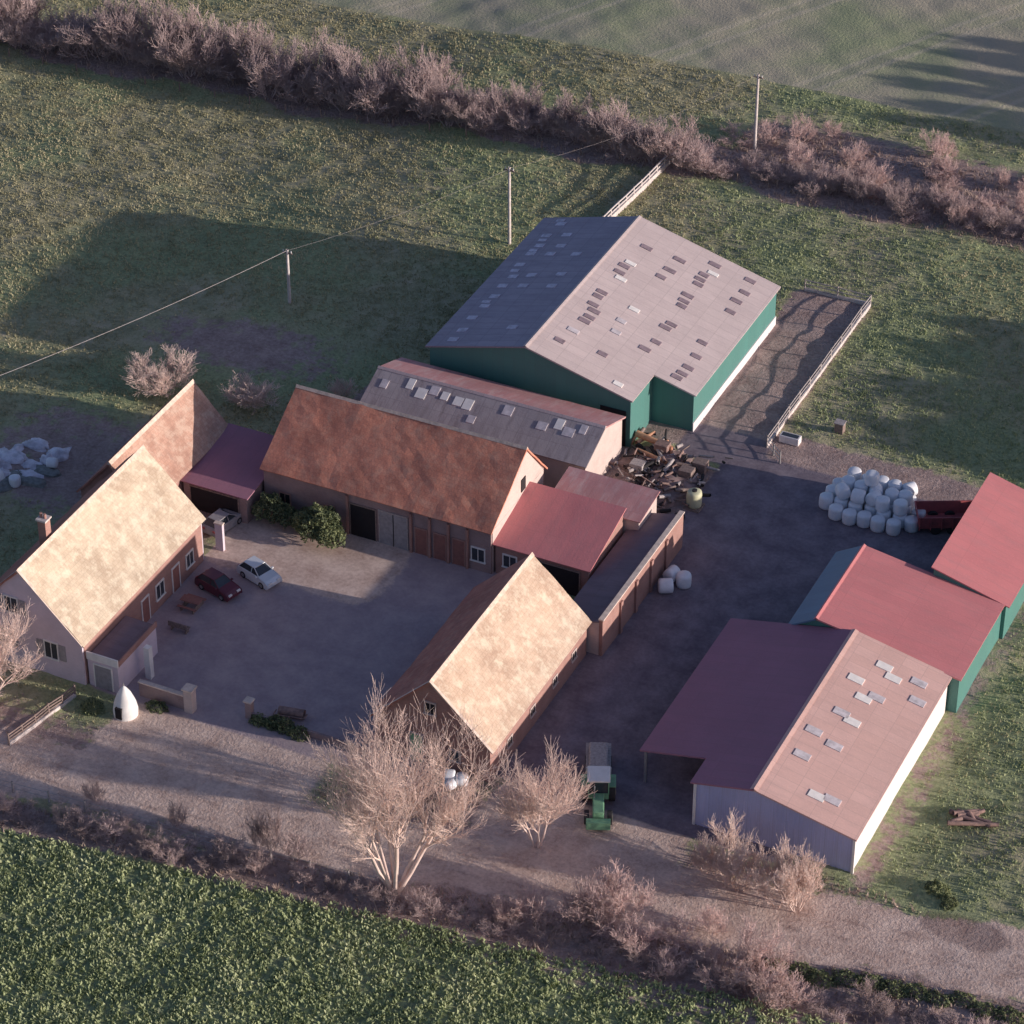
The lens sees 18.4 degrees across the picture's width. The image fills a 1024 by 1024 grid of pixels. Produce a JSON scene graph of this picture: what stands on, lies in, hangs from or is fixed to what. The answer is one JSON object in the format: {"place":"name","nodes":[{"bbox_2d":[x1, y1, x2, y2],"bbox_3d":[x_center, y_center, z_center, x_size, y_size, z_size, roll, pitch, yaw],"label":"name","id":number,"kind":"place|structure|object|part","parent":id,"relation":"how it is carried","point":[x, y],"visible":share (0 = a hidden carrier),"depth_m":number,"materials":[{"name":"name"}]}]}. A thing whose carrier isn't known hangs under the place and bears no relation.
{"place":"outdoors","nodes":[
{"label":"outdoors","id":0,"kind":"place"},
{"bbox_2d":[0,0,1023,1023],"bbox_3d":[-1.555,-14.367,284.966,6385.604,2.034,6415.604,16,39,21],"label":"ground","id":1,"kind":"structure","parent":0,"point":[321,636],"depth_m":271.21,"materials":[{"name":"green plant"}]},
{"bbox_2d":[0,593,45,695],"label":"bare tree","id":2,"kind":"object","parent":1,"relation":"on","point":[5,652],"visible":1,"depth_m":240.26,"materials":[{"name":"brown plant"}]},
{"bbox_2d":[0,438,71,492],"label":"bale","id":3,"kind":"object","parent":1,"relation":"on","point":[34,477],"visible":1,"depth_m":268.80},
{"bbox_2d":[7,684,75,745],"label":"wooden fence","id":4,"kind":"object","parent":1,"relation":"on","point":[62,703],"visible":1,"depth_m":241.10,"materials":[{"name":"wood"}]},
{"bbox_2d":[0,445,205,684],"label":"brick farmhouse","id":5,"kind":"object","parent":1,"relation":"on","point":[95,565],"visible":0.97,"depth_m":247.31,"materials":[{"name":"orange ceramic"}]},
{"bbox_2d":[4,596,16,612],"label":"window","id":6,"kind":"structure","parent":5,"relation":"in","point":[13,601],"depth_m":243.61,"materials":[{"name":"black glass"}]},
{"bbox_2d":[44,641,57,659],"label":"window","id":7,"kind":"structure","parent":5,"relation":"in","point":[47,645],"depth_m":244.44,"materials":[{"name":"black glass"}]},
{"bbox_2d":[142,597,149,621],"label":"door","id":8,"kind":"structure","parent":5,"relation":"in","point":[145,604],"depth_m":250.85,"materials":[{"name":"brown paint"}]},
{"bbox_2d":[156,581,163,599],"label":"window","id":9,"kind":"structure","parent":5,"relation":"in","point":[161,584],"depth_m":252.20,"materials":[{"name":"black glass"}]},
{"bbox_2d":[173,564,179,591],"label":"door","id":10,"kind":"structure","parent":5,"relation":"in","point":[176,577],"depth_m":254.30,"materials":[{"name":"brown paint"}]},
{"bbox_2d":[187,550,192,567],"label":"window","id":11,"kind":"structure","parent":5,"relation":"in","point":[189,559],"depth_m":255.67,"materials":[{"name":"black glass"}]},
{"bbox_2d":[86,616,157,692],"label":"porch annex","id":12,"kind":"object","parent":1,"relation":"on","point":[125,651],"visible":1,"depth_m":244.63,"materials":[{"name":"paint"}]},
{"bbox_2d":[94,665,112,691],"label":"garage door","id":13,"kind":"structure","parent":12,"relation":"in","point":[102,675],"depth_m":243.97,"materials":[{"name":"grey paint"}]},
{"bbox_2d":[113,683,137,721],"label":"garden dovecote","id":14,"kind":"structure","parent":1,"relation":"on","point":[125,706],"depth_m":240.94,"materials":[{"name":"white paint"}]},
{"bbox_2d":[115,707,121,719],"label":"doorway","id":15,"kind":"structure","parent":14,"relation":"in","point":[118,711],"depth_m":241.01,"materials":[{"name":"black"}]},
{"bbox_2d":[76,379,227,496],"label":"house wing","id":16,"kind":"structure","parent":1,"relation":"on","point":[178,435],"depth_m":263.65,"materials":[{"name":"orange tile"}]},
{"bbox_2d":[119,343,200,397],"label":"bare shrub","id":17,"kind":"object","parent":1,"relation":"on","point":[165,372],"visible":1,"depth_m":277.73,"materials":[{"name":"brown plant"}]},
{"bbox_2d":[139,683,183,709],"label":"wall","id":18,"kind":"structure","parent":1,"relation":"on","point":[168,698],"depth_m":242.90,"materials":[{"name":"brick"}]},
{"bbox_2d":[138,679,182,696],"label":"coping","id":19,"kind":"object","parent":18,"relation":"on","point":[160,687],"visible":1,"depth_m":242.57,"materials":[{"name":"concrete"}]},
{"bbox_2d":[168,620,190,634],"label":"garden bench","id":20,"kind":"object","parent":1,"relation":"on","point":[172,624],"visible":1,"depth_m":249.98,"materials":[{"name":"brown wood"}]},
{"bbox_2d":[183,689,196,713],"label":"gate pier","id":21,"kind":"structure","parent":1,"relation":"on","point":[190,704],"depth_m":241.74,"materials":[{"name":"stone"}]},
{"bbox_2d":[181,683,196,693],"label":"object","id":22,"kind":"structure","parent":21,"relation":"on","point":[188,688],"depth_m":241.12,"materials":[{"name":"stone"}]},
{"bbox_2d":[2,780,378,883],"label":"post fence","id":23,"kind":"object","parent":1,"relation":"on","point":[157,821],"visible":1,"depth_m":230.56,"materials":[{"name":"brown wood"}]},
{"bbox_2d":[177,593,206,613],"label":"picnic table","id":24,"kind":"object","parent":1,"relation":"on","point":[198,601],"visible":1,"depth_m":252.61,"materials":[{"name":"brown paint"}]},
{"bbox_2d":[80,778,309,859],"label":"bare shrub","id":25,"kind":"object","parent":1,"relation":"on","point":[263,831],"visible":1,"depth_m":228.58,"materials":[{"name":"plant"}]},
{"bbox_2d":[194,567,241,601],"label":"parked car","id":26,"kind":"object","parent":1,"relation":"on","point":[221,586],"visible":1,"depth_m":253.91,"materials":[{"name":"red paint"}]},
{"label":"windows","id":27,"kind":"part","parent":26,"relation":"part of","materials":[{"name":"black glass"}]},
{"bbox_2d":[214,524,224,551],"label":"gate pillar","id":28,"kind":"structure","parent":1,"relation":"on","point":[219,538],"depth_m":258.53,"materials":[{"name":"paint"}]},
{"bbox_2d":[213,520,223,525],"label":"coping","id":29,"kind":"object","parent":28,"relation":"on","point":[219,523],"visible":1,"depth_m":257.77,"materials":[{"name":"stone"}]},
{"bbox_2d":[202,508,241,536],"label":"parked car","id":30,"kind":"object","parent":1,"relation":"on","point":[230,519],"visible":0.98,"depth_m":260.76,"materials":[{"name":"grey paint"}]},
{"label":"windows","id":31,"kind":"part","parent":30,"relation":"part of","materials":[{"name":"black glass"}]},
{"bbox_2d":[180,423,273,523],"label":"red shed","id":32,"kind":"structure","parent":1,"relation":"on","point":[225,472],"depth_m":263.28,"materials":[{"name":"metal"}]},
{"bbox_2d":[245,702,253,718],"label":"gate pier","id":33,"kind":"structure","parent":1,"relation":"on","point":[249,709],"depth_m":241.23,"materials":[{"name":"brick"}]},
{"bbox_2d":[243,696,254,704],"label":"pillar cap","id":34,"kind":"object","parent":33,"relation":"on","point":[248,700],"depth_m":240.78,"materials":[{"name":"concrete"}]},
{"bbox_2d":[220,370,283,413],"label":"bare shrub","id":35,"kind":"object","parent":1,"relation":"on","point":[248,394],"visible":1,"depth_m":275.52,"materials":[{"name":"brown plant"}]},
{"bbox_2d":[236,556,281,589],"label":"parked car","id":36,"kind":"object","parent":1,"relation":"on","point":[261,574],"visible":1,"depth_m":255.17,"materials":[{"name":"silver metal"}]},
{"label":"windows","id":37,"kind":"part","parent":36,"relation":"part of","materials":[{"name":"black glass"}]},
{"bbox_2d":[251,491,299,528],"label":"evergreen bush","id":38,"kind":"object","parent":1,"relation":"on","point":[282,512],"visible":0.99,"depth_m":260.83,"materials":[{"name":"green plant"}]},
{"bbox_2d":[248,712,309,741],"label":"garden hedge","id":39,"kind":"object","parent":1,"relation":"on","point":[268,722],"visible":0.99,"depth_m":240.29,"materials":[{"name":"green plant"}]},
{"bbox_2d":[282,249,291,303],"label":"utility pole","id":40,"kind":"object","parent":1,"relation":"on","point":[287,252],"visible":1,"depth_m":288.96,"materials":[{"name":"concrete"}]},
{"bbox_2d":[0,251,285,375],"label":"overhead wire","id":41,"kind":"object","parent":40,"relation":"attached to","point":[143,316],"visible":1,"depth_m":280.97,"materials":[{"name":"metal"}]},
{"bbox_2d":[294,172,501,248],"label":"overhead wire","id":42,"kind":"object","parent":40,"relation":"attached to","point":[398,214],"visible":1,"depth_m":291.25,"materials":[{"name":"metal"}]},
{"bbox_2d":[273,706,307,719],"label":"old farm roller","id":43,"kind":"object","parent":1,"relation":"on","point":[291,712],"visible":1,"depth_m":241.38,"materials":[{"name":"metal"}]},
{"bbox_2d":[252,712,366,753],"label":"wall","id":44,"kind":"structure","parent":1,"relation":"on","point":[317,735],"depth_m":239.33,"materials":[{"name":"brick"}]},
{"bbox_2d":[290,502,346,548],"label":"evergreen bush","id":45,"kind":"object","parent":1,"relation":"on","point":[328,517],"visible":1,"depth_m":258.31,"materials":[{"name":"green plant"}]},
{"bbox_2d":[327,377,359,397],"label":"bare shrub","id":46,"kind":"object","parent":1,"relation":"on","point":[336,390],"visible":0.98,"depth_m":276.90,"materials":[{"name":"brown plant"}]},
{"bbox_2d":[259,384,547,573],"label":"red tiled barn","id":47,"kind":"structure","parent":1,"relation":"on","point":[448,494],"depth_m":258.57,"materials":[{"name":"tile"}]},
{"bbox_2d":[350,504,375,540],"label":"cart door","id":48,"kind":"structure","parent":47,"relation":"in","point":[362,519],"depth_m":259.83,"materials":[{"name":"black wood"}]},
{"bbox_2d":[379,511,406,549],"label":"double door","id":49,"kind":"structure","parent":47,"relation":"in","point":[386,520],"depth_m":258.81,"materials":[{"name":"grey paint"}]},
{"bbox_2d":[416,529,426,555],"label":"stable door","id":50,"kind":"structure","parent":47,"relation":"in","point":[421,541],"depth_m":258.12,"materials":[{"name":"brown paint"}]},
{"bbox_2d":[434,534,444,560],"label":"stable door","id":51,"kind":"structure","parent":47,"relation":"in","point":[439,541],"depth_m":257.49,"materials":[{"name":"brown paint"}]},
{"bbox_2d":[453,539,463,566],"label":"stable door","id":52,"kind":"structure","parent":47,"relation":"in","point":[458,546],"depth_m":256.93,"materials":[{"name":"brown paint"}]},
{"bbox_2d":[472,548,483,561],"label":"window","id":53,"kind":"structure","parent":47,"relation":"in","point":[479,556],"depth_m":256.11,"materials":[{"name":"black glass"}]},
{"bbox_2d":[285,674,527,894],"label":"bare tree","id":54,"kind":"object","parent":1,"relation":"on","point":[371,800],"visible":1,"depth_m":220.78,"materials":[{"name":"brown plant"}]},
{"bbox_2d":[0,828,845,1023],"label":"crop field plants","id":55,"kind":"object","parent":1,"relation":"on","point":[120,874],"visible":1,"depth_m":219.72,"materials":[{"name":"green plant"}]},
{"bbox_2d":[443,769,468,789],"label":"white sacks","id":56,"kind":"object","parent":1,"relation":"on","point":[451,773],"visible":0.7,"depth_m":235.06,"materials":[{"name":"white plastic"}]},
{"bbox_2d":[369,552,591,782],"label":"brick barn","id":57,"kind":"structure","parent":1,"relation":"on","point":[503,653],"depth_m":238.32,"materials":[{"name":"orange ceramic"}]},
{"bbox_2d":[410,733,422,760],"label":"door","id":58,"kind":"structure","parent":57,"relation":"in","point":[412,736],"depth_m":236.69,"materials":[{"name":"green paint"}]},
{"bbox_2d":[450,751,459,761],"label":"window","id":59,"kind":"structure","parent":57,"relation":"in","point":[456,754],"depth_m":235.60,"materials":[{"name":"black glass"}]},
{"bbox_2d":[360,357,625,487],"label":"fibre cement barn","id":60,"kind":"structure","parent":1,"relation":"on","point":[557,437],"depth_m":267.64,"materials":[{"name":"concrete"}]},
{"bbox_2d":[0,789,1007,1023],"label":"verge hedge","id":61,"kind":"object","parent":1,"relation":"on","point":[21,816],"visible":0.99,"depth_m":224.67,"materials":[{"name":"plant"}]},
{"bbox_2d":[504,166,513,243],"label":"utility pole","id":62,"kind":"object","parent":1,"relation":"on","point":[509,170],"visible":1,"depth_m":296.25,"materials":[{"name":"concrete"}]},
{"bbox_2d":[3,48,1019,228],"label":"field fence","id":63,"kind":"object","parent":1,"relation":"on","point":[503,135],"visible":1,"depth_m":317.04,"materials":[{"name":"brown wood"}]},
{"bbox_2d":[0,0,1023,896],"bbox_3d":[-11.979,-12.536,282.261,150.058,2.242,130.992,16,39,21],"label":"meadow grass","id":64,"kind":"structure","parent":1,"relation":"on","point":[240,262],"depth_m":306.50,"materials":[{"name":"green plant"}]},
{"bbox_2d":[0,0,1023,238],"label":"bare hedgerow","id":65,"kind":"object","parent":1,"relation":"on","point":[170,44],"visible":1,"depth_m":320.02,"materials":[{"name":"plant"}]},
{"bbox_2d":[0,20,1023,1023],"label":"dry verge grass","id":66,"kind":"structure","parent":1,"relation":"on","point":[873,152],"depth_m":307.81,"materials":[{"name":"brown plant"}]},
{"bbox_2d":[2,27,1023,923],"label":"lush grass","id":67,"kind":"structure","parent":1,"relation":"on","point":[864,381],"depth_m":287.98,"materials":[{"name":"green plant"}]},
{"bbox_2d":[475,735,597,848],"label":"bare tree","id":68,"kind":"object","parent":1,"relation":"on","point":[532,812],"visible":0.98,"depth_m":226.26,"materials":[{"name":"brown plant"}]},
{"bbox_2d":[492,481,626,595],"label":"red roofed lean to","id":69,"kind":"object","parent":1,"relation":"on","point":[569,540],"visible":0.94,"depth_m":255.28,"materials":[{"name":"metal"}]},
{"bbox_2d":[504,555,515,566],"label":"window","id":70,"kind":"structure","parent":69,"relation":"in","point":[506,559],"depth_m":255.36,"materials":[{"name":"black glass"}]},
{"bbox_2d":[585,742,611,773],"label":"flatbed trailer","id":71,"kind":"object","parent":1,"relation":"on","point":[598,753],"visible":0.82,"depth_m":236.31,"materials":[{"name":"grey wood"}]},
{"bbox_2d":[581,766,615,829],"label":"green tractor","id":72,"kind":"object","parent":1,"relation":"on","point":[603,779],"visible":0.91,"depth_m":232.12,"materials":[{"name":"paint"}]},
{"bbox_2d":[425,215,780,446],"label":"green cattle barn","id":73,"kind":"structure","parent":1,"relation":"on","point":[639,322],"depth_m":276.95,"materials":[{"name":"metal"}]},
{"bbox_2d":[600,405,625,445],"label":"dark doorway","id":74,"kind":"structure","parent":73,"relation":"in","point":[604,408],"depth_m":270.11,"materials":[{"name":"black"}]},
{"bbox_2d":[554,857,658,935],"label":"bare shrub","id":75,"kind":"object","parent":1,"relation":"on","point":[584,898],"visible":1,"depth_m":222.52,"materials":[{"name":"brown plant"}]},
{"bbox_2d":[555,466,659,533],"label":"red shed","id":76,"kind":"structure","parent":1,"relation":"on","point":[639,502],"depth_m":259.02,"materials":[{"name":"metal"}]},
{"bbox_2d":[491,876,728,977],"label":"bare shrub","id":77,"kind":"object","parent":1,"relation":"on","point":[679,936],"visible":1,"depth_m":221.35,"materials":[{"name":"brown plant"}]},
{"bbox_2d":[573,510,684,655],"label":"long brick outbuilding","id":78,"kind":"structure","parent":1,"relation":"on","point":[614,591],"depth_m":252.17,"materials":[{"name":"brick"}]},
{"bbox_2d":[602,146,678,216],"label":"concrete rail fence","id":79,"kind":"object","parent":1,"relation":"on","point":[642,186],"visible":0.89,"depth_m":306.17,"materials":[{"name":"white concrete"}]},
{"bbox_2d":[631,430,672,463],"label":"orange farm implement","id":80,"kind":"object","parent":1,"relation":"on","point":[642,436],"visible":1,"depth_m":270.65,"materials":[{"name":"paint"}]},
{"bbox_2d":[608,427,732,523],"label":"scrap heap","id":81,"kind":"object","parent":1,"relation":"on","point":[674,479],"visible":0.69,"depth_m":267.20,"materials":[{"name":"metal"}]},
{"bbox_2d":[658,565,691,593],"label":"wrapped bales","id":82,"kind":"object","parent":1,"relation":"on","point":[671,574],"visible":1,"depth_m":254.54,"materials":[{"name":"white plastic"}]},
{"bbox_2d":[683,488,704,513],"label":"yellow tank","id":83,"kind":"object","parent":1,"relation":"on","point":[694,500],"visible":1,"depth_m":263.31,"materials":[{"name":"plastic"}]},
{"bbox_2d":[688,807,771,902],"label":"bare shrub","id":84,"kind":"object","parent":1,"relation":"on","point":[729,870],"visible":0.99,"depth_m":225.74,"materials":[{"name":"brown plant"}]},
{"bbox_2d":[691,912,820,1009],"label":"bare shrub","id":85,"kind":"object","parent":1,"relation":"on","point":[749,961],"visible":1,"depth_m":217.68,"materials":[{"name":"plant"}]},
{"bbox_2d":[753,74,762,148],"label":"utility pole","id":86,"kind":"object","parent":1,"relation":"on","point":[756,115],"visible":0.92,"depth_m":311.30,"materials":[{"name":"wood"}]},
{"bbox_2d":[766,435,780,463],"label":"gate","id":87,"kind":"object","parent":1,"relation":"on","point":[773,447],"visible":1,"depth_m":269.86,"materials":[{"name":"metal"}]},
{"bbox_2d":[745,833,828,911],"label":"bare shrub","id":88,"kind":"object","parent":1,"relation":"on","point":[796,878],"visible":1,"depth_m":222.89,"materials":[{"name":"brown plant"}]},
{"bbox_2d":[779,431,801,446],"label":"water trough","id":89,"kind":"object","parent":1,"relation":"on","point":[789,438],"visible":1,"depth_m":271.53,"materials":[{"name":"grey metal"}]},
{"bbox_2d":[640,618,951,873],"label":"steel hangar","id":90,"kind":"structure","parent":1,"relation":"on","point":[816,738],"depth_m":234.19,"materials":[{"name":"white paint"}]},
{"bbox_2d":[766,279,871,447],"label":"yard fence","id":91,"kind":"object","parent":1,"relation":"on","point":[841,342],"visible":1,"depth_m":283.62,"materials":[{"name":"wood"}]},
{"bbox_2d":[834,418,846,434],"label":"feed box","id":92,"kind":"object","parent":1,"relation":"on","point":[839,426],"visible":1,"depth_m":272.63,"materials":[{"name":"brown wood"}]},
{"bbox_2d":[711,113,1023,224],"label":"bramble scrub","id":93,"kind":"object","parent":1,"relation":"on","point":[938,147],"visible":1,"depth_m":308.72,"materials":[{"name":"plant"}]},
{"bbox_2d":[819,466,925,535],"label":"wrapped bale stack","id":94,"kind":"object","parent":1,"relation":"on","point":[875,495],"visible":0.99,"depth_m":262.04,"materials":[{"name":"white plastic"}]},
{"bbox_2d":[761,958,1023,1023],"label":"ditch bramble","id":95,"kind":"object","parent":1,"relation":"on","point":[904,988],"visible":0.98,"depth_m":217.68,"materials":[{"name":"green plant"}]},
{"bbox_2d":[788,544,1004,712],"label":"red steel shed","id":96,"kind":"structure","parent":1,"relation":"on","point":[951,629],"depth_m":245.61,"materials":[{"name":"red metal"}]},
{"bbox_2d":[924,878,959,911],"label":"nettle clump","id":97,"kind":"object","parent":1,"relation":"on","point":[936,882],"visible":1,"depth_m":225.47,"materials":[{"name":"green plant"}]},
{"bbox_2d":[914,500,972,534],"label":"red farm trailer","id":98,"kind":"object","parent":1,"relation":"on","point":[940,515],"visible":0.88,"depth_m":261.78,"materials":[{"name":"paint"}]},
{"bbox_2d":[947,808,998,827],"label":"log pile","id":99,"kind":"object","parent":1,"relation":"on","point":[969,817],"visible":1,"depth_m":231.61,"materials":[{"name":"brown wood"}]},
{"bbox_2d":[931,472,1023,638],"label":"red machinery shed","id":100,"kind":"structure","parent":1,"relation":"on","point":[982,552],"depth_m":252.12,"materials":[{"name":"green metal"}]},
{"bbox_2d":[288,768,1023,1023],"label":"verge grass","id":101,"kind":"structure","parent":0,"point":[587,923],"depth_m":223.30,"materials":[{"name":"brown"}]}
]}

